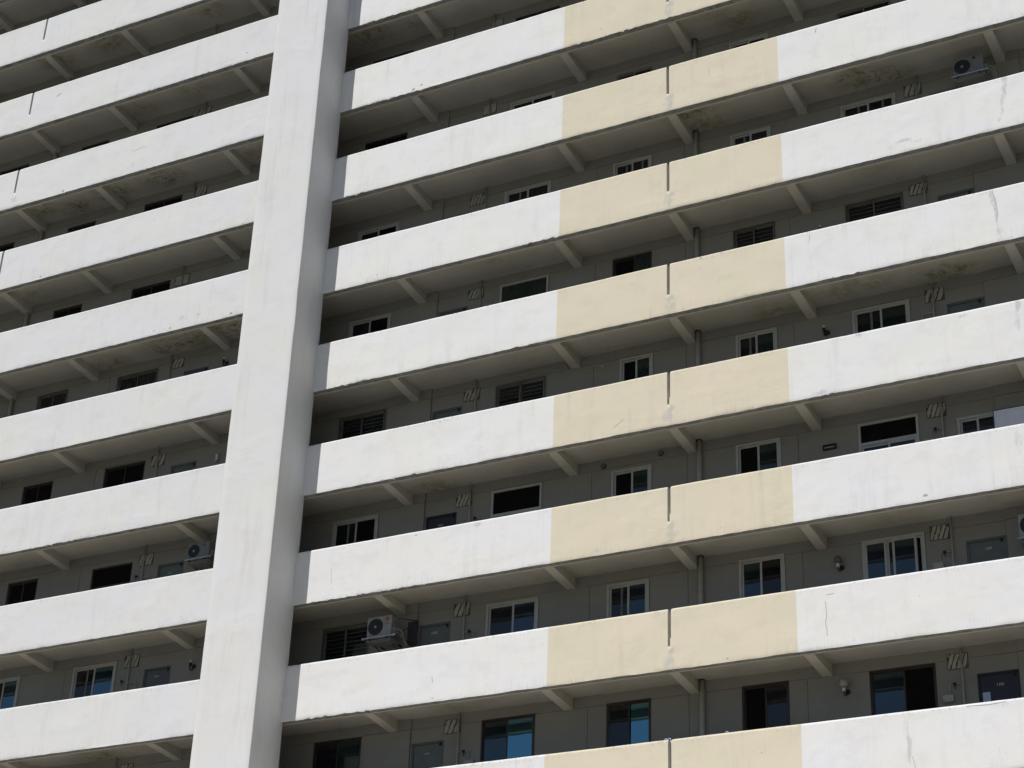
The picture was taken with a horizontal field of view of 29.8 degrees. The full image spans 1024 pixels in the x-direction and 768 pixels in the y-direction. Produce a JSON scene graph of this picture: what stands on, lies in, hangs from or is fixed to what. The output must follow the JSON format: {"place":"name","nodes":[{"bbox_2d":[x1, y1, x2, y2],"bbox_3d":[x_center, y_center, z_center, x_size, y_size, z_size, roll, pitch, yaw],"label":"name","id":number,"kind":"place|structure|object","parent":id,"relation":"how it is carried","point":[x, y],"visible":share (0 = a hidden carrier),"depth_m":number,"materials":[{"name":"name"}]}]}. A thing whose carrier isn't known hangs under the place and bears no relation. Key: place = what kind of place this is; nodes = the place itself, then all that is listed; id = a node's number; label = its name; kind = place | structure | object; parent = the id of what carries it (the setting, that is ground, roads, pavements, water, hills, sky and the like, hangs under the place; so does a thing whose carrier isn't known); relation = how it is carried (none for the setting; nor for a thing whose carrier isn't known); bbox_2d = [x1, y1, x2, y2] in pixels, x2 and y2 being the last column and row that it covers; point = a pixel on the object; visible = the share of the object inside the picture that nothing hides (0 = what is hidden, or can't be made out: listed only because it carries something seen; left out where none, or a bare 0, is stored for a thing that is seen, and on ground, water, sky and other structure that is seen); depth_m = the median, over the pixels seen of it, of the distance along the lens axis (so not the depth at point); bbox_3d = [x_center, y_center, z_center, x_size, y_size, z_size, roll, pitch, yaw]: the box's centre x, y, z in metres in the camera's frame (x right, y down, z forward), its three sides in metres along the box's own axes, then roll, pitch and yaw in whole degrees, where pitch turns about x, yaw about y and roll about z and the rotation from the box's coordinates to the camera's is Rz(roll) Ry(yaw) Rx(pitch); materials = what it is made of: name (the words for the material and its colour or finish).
{"place":"outdoors","nodes":[
{"label":"outdoors","id":0,"kind":"place"},
{"label":"ground","id":1,"kind":"structure","parent":0,"visible":0},
{"bbox_2d":[0,0,1023,767],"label":"apartment building","id":2,"kind":"structure","parent":1,"relation":"on","point":[466,298],"depth_m":42.48,"materials":[{"name":"white paint"}]},
{"bbox_2d":[0,242,14,251],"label":"window","id":3,"kind":"structure","parent":2,"relation":"in","point":[3,248],"depth_m":54.22,"materials":[{"name":"black glass"}]},
{"bbox_2d":[0,676,20,708],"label":"window","id":4,"kind":"structure","parent":2,"relation":"in","point":[9,687],"depth_m":46.63,"materials":[{"name":"blue glass"}]},
{"bbox_2d":[0,164,28,175],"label":"window","id":5,"kind":"structure","parent":2,"relation":"in","point":[26,166],"depth_m":55.60,"materials":[{"name":"black glass"}]},
{"bbox_2d":[6,579,37,604],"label":"window","id":6,"kind":"structure","parent":2,"relation":"in","point":[24,591],"depth_m":48.02,"materials":[{"name":"black glass"}]},
{"bbox_2d":[21,481,52,504],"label":"window","id":7,"kind":"structure","parent":2,"relation":"in","point":[40,492],"depth_m":49.32,"materials":[{"name":"black glass"}]},
{"bbox_2d":[36,389,67,409],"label":"window","id":8,"kind":"structure","parent":2,"relation":"in","point":[59,397],"depth_m":50.53,"materials":[{"name":"metal"}]},
{"bbox_2d":[53,304,81,318],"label":"window","id":9,"kind":"structure","parent":2,"relation":"in","point":[75,309],"depth_m":51.85,"materials":[{"name":"black glass"}]},
{"bbox_2d":[68,221,95,232],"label":"window","id":10,"kind":"structure","parent":2,"relation":"in","point":[91,224],"depth_m":53.12,"materials":[{"name":"black glass"}]},
{"bbox_2d":[69,661,117,698],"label":"window","id":11,"kind":"structure","parent":2,"relation":"in","point":[97,679],"depth_m":45.57,"materials":[{"name":"blue glass"}]},
{"bbox_2d":[82,140,108,150],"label":"window","id":12,"kind":"structure","parent":2,"relation":"in","point":[106,142],"depth_m":54.38,"materials":[{"name":"black glass"}]},
{"bbox_2d":[90,562,132,589],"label":"window","id":13,"kind":"structure","parent":2,"relation":"in","point":[118,574],"depth_m":46.84,"materials":[{"name":"black glass"}]},
{"bbox_2d":[103,461,145,487],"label":"window","id":14,"kind":"structure","parent":2,"relation":"in","point":[134,472],"depth_m":48.17,"materials":[{"name":"black glass"}]},
{"bbox_2d":[116,368,157,391],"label":"window","id":15,"kind":"structure","parent":2,"relation":"in","point":[138,379],"depth_m":49.38,"materials":[{"name":"metal"}]},
{"bbox_2d":[131,280,170,298],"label":"window","id":16,"kind":"structure","parent":2,"relation":"in","point":[163,286],"depth_m":50.70,"materials":[{"name":"black glass"}]},
{"bbox_2d":[143,666,170,687],"bbox_3d":[-8.262,7.482,44.396,0.766,1.941,0.085,-12,-31,25],"label":"door","id":17,"kind":"structure","parent":2,"relation":"in","point":[155,676],"depth_m":44.76,"materials":[{"name":"paint"}]},
{"bbox_2d":[144,195,182,211],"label":"window","id":18,"kind":"structure","parent":2,"relation":"in","point":[177,199],"depth_m":51.98,"materials":[{"name":"black glass"}]},
{"bbox_2d":[157,561,183,577],"bbox_3d":[-8.168,5.155,45.640,0.766,1.921,0.085,-12,-31,25],"label":"door","id":19,"kind":"structure","parent":2,"relation":"in","point":[176,568],"depth_m":46.02,"materials":[{"name":"grey paint"}]},
{"bbox_2d":[157,115,193,128],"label":"window","id":20,"kind":"structure","parent":2,"relation":"in","point":[190,117],"depth_m":53.23,"materials":[{"name":"black glass"}]},
{"bbox_2d":[171,461,196,473],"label":"door","id":21,"kind":"structure","parent":2,"relation":"in","point":[192,465],"depth_m":47.30,"materials":[{"name":"grey paint"}]},
{"bbox_2d":[189,660,195,670],"bbox_3d":[-7.353,6.485,44.252,0.131,0.279,0.157,-12,-31,25],"label":"wall lamp","id":22,"kind":"object","parent":2,"relation":"attached to","point":[193,665],"visible":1,"depth_m":44.23,"materials":[{"name":"black metal"}]},
{"bbox_2d":[184,366,208,375],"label":"door","id":23,"kind":"structure","parent":2,"relation":"in","point":[205,368],"depth_m":48.57,"materials":[{"name":"paint"}]},
{"bbox_2d":[184,541,215,570],"bbox_3d":[-7.128,4.135,45.075,0.853,0.705,0.703,-12,-31,25],"label":"air conditioner","id":24,"kind":"object","parent":2,"relation":"attached to","point":[200,555],"visible":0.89,"depth_m":44.91,"materials":[{"name":"metal"}]},
{"bbox_2d":[222,357,228,366],"bbox_3d":[-7.157,-0.538,48.058,0.131,0.279,0.157,-12,-31,25],"label":"wall lamp","id":25,"kind":"object","parent":2,"relation":"attached to","point":[226,362],"visible":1,"depth_m":48.04,"materials":[{"name":"black metal"}]},
{"bbox_2d":[312,737,361,767],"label":"window","id":26,"kind":"structure","parent":2,"relation":"in","point":[344,753],"depth_m":41.48,"materials":[{"name":"black glass"}]},
{"bbox_2d":[321,622,368,660],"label":"window","id":27,"kind":"structure","parent":2,"relation":"in","point":[344,641],"depth_m":42.69,"materials":[{"name":"metal"}]},
{"bbox_2d":[331,514,378,546],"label":"window","id":28,"kind":"structure","parent":2,"relation":"in","point":[361,529],"depth_m":43.89,"materials":[{"name":"black glass"}]},
{"bbox_2d":[338,409,385,439],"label":"window","id":29,"kind":"structure","parent":2,"relation":"in","point":[371,422],"depth_m":45.20,"materials":[{"name":"metal"}]},
{"bbox_2d":[348,313,391,337],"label":"window","id":30,"kind":"structure","parent":2,"relation":"in","point":[381,322],"depth_m":46.46,"materials":[{"name":"black glass"}]},
{"bbox_2d":[358,222,399,240],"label":"window","id":31,"kind":"structure","parent":2,"relation":"in","point":[383,230],"depth_m":47.70,"materials":[{"name":"black glass"}]},
{"bbox_2d":[365,133,407,150],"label":"window","id":32,"kind":"structure","parent":2,"relation":"in","point":[401,137],"depth_m":49.05,"materials":[{"name":"black glass"}]},
{"bbox_2d":[361,615,417,651],"bbox_3d":[-2.652,5.469,41.694,1.028,0.808,0.712,-12,-31,25],"label":"air conditioner","id":33,"kind":"object","parent":2,"relation":"attached to","point":[382,631],"visible":0.98,"depth_m":41.56,"materials":[{"name":"metal"}]},
{"bbox_2d":[374,50,413,63],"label":"window","id":34,"kind":"structure","parent":2,"relation":"in","point":[413,50],"depth_m":50.28,"materials":[{"name":"black glass"}]},
{"bbox_2d":[411,740,443,767],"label":"door","id":35,"kind":"structure","parent":2,"relation":"in","point":[429,754],"depth_m":40.39,"materials":[{"name":"grey paint"}]},
{"bbox_2d":[418,622,450,646],"bbox_3d":[-1.683,6.087,41.309,0.786,1.961,0.085,-12,-31,25],"label":"door","id":36,"kind":"structure","parent":2,"relation":"in","point":[438,633],"depth_m":41.67,"materials":[{"name":"grey paint"}]},
{"bbox_2d":[426,512,456,529],"bbox_3d":[-1.589,3.778,42.543,0.786,1.901,0.085,-12,-31,25],"label":"door","id":37,"kind":"structure","parent":2,"relation":"in","point":[445,520],"depth_m":42.93,"materials":[{"name":"blue paint"}]},
{"bbox_2d":[433,406,461,419],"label":"door","id":38,"kind":"structure","parent":2,"relation":"in","point":[454,411],"depth_m":44.19,"materials":[{"name":"grey paint"}]},
{"bbox_2d":[439,307,467,316],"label":"door","id":39,"kind":"structure","parent":2,"relation":"in","point":[465,308],"depth_m":45.46,"materials":[{"name":"grey paint"}]},
{"bbox_2d":[480,713,534,761],"bbox_3d":[-0.073,7.585,39.538,1.246,1.496,0.145,-12,-31,25],"label":"window","id":40,"kind":"structure","parent":2,"relation":"in","point":[511,737],"depth_m":39.65,"materials":[{"name":"blue glass"}]},
{"bbox_2d":[485,597,538,636],"bbox_3d":[0.017,5.282,40.762,1.246,1.416,0.160,-12,-31,25],"label":"window","id":41,"kind":"structure","parent":2,"relation":"in","point":[522,614],"depth_m":40.90,"materials":[{"name":"blue glass"}]},
{"bbox_2d":[490,482,542,518],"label":"window","id":42,"kind":"structure","parent":2,"relation":"in","point":[526,498],"depth_m":42.17,"materials":[{"name":"black glass"}]},
{"bbox_2d":[495,376,545,407],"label":"window","id":43,"kind":"structure","parent":2,"relation":"in","point":[530,389],"depth_m":43.44,"materials":[{"name":"metal"}]},
{"bbox_2d":[499,274,548,302],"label":"window","id":44,"kind":"structure","parent":2,"relation":"in","point":[536,285],"depth_m":44.72,"materials":[{"name":"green glass"}]},
{"bbox_2d":[504,180,551,203],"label":"window","id":45,"kind":"structure","parent":2,"relation":"in","point":[541,188],"depth_m":45.99,"materials":[{"name":"clear glass"}]},
{"bbox_2d":[510,91,555,109],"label":"window","id":46,"kind":"structure","parent":2,"relation":"in","point":[550,95],"depth_m":47.23,"materials":[{"name":"clear glass"}]},
{"bbox_2d":[516,6,559,20],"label":"window","id":47,"kind":"structure","parent":2,"relation":"in","point":[551,9],"depth_m":48.53,"materials":[{"name":"black glass"}]},
{"bbox_2d":[606,578,648,617],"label":"window","id":48,"kind":"structure","parent":2,"relation":"in","point":[630,597],"depth_m":39.78,"materials":[{"name":"clear glass"}]},
{"bbox_2d":[606,698,650,746],"bbox_3d":[2.350,7.071,38.402,0.976,1.506,0.145,-12,-31,25],"label":"window","id":49,"kind":"structure","parent":2,"relation":"in","point":[627,722],"depth_m":38.52,"materials":[{"name":"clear glass"}]},
{"bbox_2d":[611,464,651,496],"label":"window","id":50,"kind":"structure","parent":2,"relation":"in","point":[634,479],"depth_m":41.01,"materials":[{"name":"black glass"}]},
{"bbox_2d":[613,251,651,276],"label":"window","id":51,"kind":"structure","parent":2,"relation":"in","point":[643,261],"depth_m":43.64,"materials":[{"name":"black glass"}]},
{"bbox_2d":[613,154,651,176],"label":"window","id":52,"kind":"structure","parent":2,"relation":"in","point":[643,162],"depth_m":44.85,"materials":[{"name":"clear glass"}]},
{"bbox_2d":[616,66,652,80],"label":"window","id":53,"kind":"structure","parent":2,"relation":"in","point":[648,69],"depth_m":46.10,"materials":[{"name":"metal"}]},
{"bbox_2d":[619,353,652,381],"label":"window","id":54,"kind":"structure","parent":2,"relation":"in","point":[639,366],"depth_m":42.26,"materials":[{"name":"black glass"}]},
{"bbox_2d":[729,33,767,49],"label":"window","id":55,"kind":"structure","parent":2,"relation":"in","point":[758,38],"depth_m":44.87,"materials":[{"name":"clear glass"}]},
{"bbox_2d":[730,126,770,146],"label":"window","id":56,"kind":"structure","parent":2,"relation":"in","point":[764,132],"depth_m":43.61,"materials":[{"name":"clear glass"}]},
{"bbox_2d":[733,221,774,248],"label":"window","id":57,"kind":"structure","parent":2,"relation":"in","point":[765,232],"depth_m":42.38,"materials":[{"name":"metal"}]},
{"bbox_2d":[735,327,777,357],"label":"window","id":58,"kind":"structure","parent":2,"relation":"in","point":[766,340],"depth_m":41.08,"materials":[{"name":"clear glass"}]},
{"bbox_2d":[736,437,781,474],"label":"window","id":59,"kind":"structure","parent":2,"relation":"in","point":[764,454],"depth_m":39.83,"materials":[{"name":"black glass"}]},
{"bbox_2d":[738,553,785,597],"bbox_3d":[5.028,4.182,38.432,0.976,1.516,0.160,-12,-31,25],"label":"window","id":60,"kind":"structure","parent":2,"relation":"in","point":[763,575],"depth_m":38.56,"materials":[{"name":"clear glass"}]},
{"bbox_2d":[742,681,789,730],"bbox_3d":[4.943,6.532,37.198,0.976,1.506,0.115,-12,-31,25],"label":"window","id":61,"kind":"structure","parent":2,"relation":"in","point":[767,705],"depth_m":37.33,"materials":[{"name":"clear glass"}]},
{"bbox_2d":[822,325,829,335],"bbox_3d":[6.581,-1.100,40.299,0.131,0.279,0.157,-12,-31,25],"label":"wall lamp","id":62,"kind":"object","parent":2,"relation":"attached to","point":[825,332],"visible":1,"depth_m":40.28,"materials":[{"name":"black metal"}]},
{"bbox_2d":[823,443,836,450],"bbox_3d":[6.460,1.282,39.116,0.280,0.120,0.035,-12,-31,25],"label":"emergency light","id":63,"kind":"object","parent":2,"relation":"attached to","point":[832,446],"visible":1,"depth_m":39.11,"materials":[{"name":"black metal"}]},
{"bbox_2d":[834,556,844,571],"bbox_3d":[6.414,3.533,37.779,0.177,0.326,0.202,-12,-31,25],"label":"wall lamp","id":64,"kind":"object","parent":2,"relation":"attached to","point":[837,560],"visible":1,"depth_m":37.75,"materials":[{"name":"black metal"}]},
{"bbox_2d":[839,679,850,695],"bbox_3d":[6.323,5.781,36.577,0.177,0.326,0.202,-12,-31,25],"label":"wall lamp","id":65,"kind":"object","parent":2,"relation":"attached to","point":[843,683],"visible":1,"depth_m":36.54,"materials":[{"name":"white metal"}]},
{"bbox_2d":[836,0,890,19],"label":"window","id":66,"kind":"structure","parent":2,"relation":"in","point":[883,3],"depth_m":43.75,"materials":[{"name":"metal"}]},
{"bbox_2d":[840,93,895,117],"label":"window","id":67,"kind":"structure","parent":2,"relation":"in","point":[890,99],"depth_m":42.47,"materials":[{"name":"black glass"}]},
{"bbox_2d":[845,192,903,222],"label":"window","id":68,"kind":"structure","parent":2,"relation":"in","point":[893,202],"depth_m":41.24,"materials":[{"name":"metal"}]},
{"bbox_2d":[852,299,910,333],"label":"window","id":69,"kind":"structure","parent":2,"relation":"in","point":[898,312],"depth_m":39.93,"materials":[{"name":"clear glass"}]},
{"bbox_2d":[858,413,919,452],"bbox_3d":[7.579,1.369,38.504,1.246,1.426,0.160,-12,-31,25],"label":"window","id":70,"kind":"structure","parent":2,"relation":"in","point":[903,430],"depth_m":38.65,"materials":[{"name":"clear glass"}]},
{"bbox_2d":[862,532,926,579],"bbox_3d":[7.446,3.677,37.293,1.256,1.506,0.160,-12,-31,25],"label":"window","id":71,"kind":"structure","parent":2,"relation":"in","point":[906,553],"depth_m":37.41,"materials":[{"name":"blue glass"}]},
{"bbox_2d":[870,663,938,715],"bbox_3d":[7.379,6.033,36.058,1.286,1.486,0.095,-12,-31,25],"label":"window","id":72,"kind":"structure","parent":2,"relation":"in","point":[911,688],"depth_m":36.20,"materials":[{"name":"black glass"}]},
{"bbox_2d":[938,188,974,201],"bbox_3d":[9.318,-3.165,40.011,0.776,1.931,0.085,-12,-31,25],"label":"door","id":73,"kind":"structure","parent":2,"relation":"in","point":[970,191],"depth_m":40.43,"materials":[{"name":"grey paint"}]},
{"bbox_2d":[947,297,984,313],"bbox_3d":[9.223,-0.829,38.762,0.776,1.931,0.085,-12,-31,25],"label":"door","id":74,"kind":"structure","parent":2,"relation":"in","point":[977,303],"depth_m":39.16,"materials":[{"name":"grey paint"}]},
{"bbox_2d":[951,54,997,88],"bbox_3d":[9.902,-6.531,41.025,0.893,0.745,0.703,-12,-31,25],"label":"air conditioner","id":75,"kind":"object","parent":2,"relation":"attached to","point":[971,70],"visible":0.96,"depth_m":40.85,"materials":[{"name":"metal"}]},
{"bbox_2d":[957,412,993,434],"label":"window","id":76,"kind":"structure","parent":2,"relation":"in","point":[979,422],"depth_m":37.87,"materials":[{"name":"black glass"}]},
{"bbox_2d":[966,535,1008,563],"bbox_3d":[9.034,3.828,36.272,0.776,1.961,0.085,-12,-31,25],"label":"door","id":77,"kind":"structure","parent":2,"relation":"in","point":[995,548],"depth_m":36.62,"materials":[{"name":"grey paint"}]},
{"bbox_2d":[977,669,1021,702],"bbox_3d":[8.939,6.173,35.018,0.776,1.941,0.085,-12,-31,25],"label":"door","id":78,"kind":"structure","parent":2,"relation":"in","point":[1002,685],"depth_m":35.34,"materials":[{"name":"blue paint"}]},
{"bbox_2d":[993,405,1023,427],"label":"wind screen board","id":79,"kind":"object","parent":2,"relation":"on","point":[1009,416],"visible":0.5,"depth_m":37.09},
{"bbox_2d":[1017,514,1023,547],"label":"air conditioner","id":80,"kind":"object","parent":2,"relation":"attached to","point":[1021,524],"visible":1,"depth_m":35.75,"materials":[{"name":"metal"}]}
]}

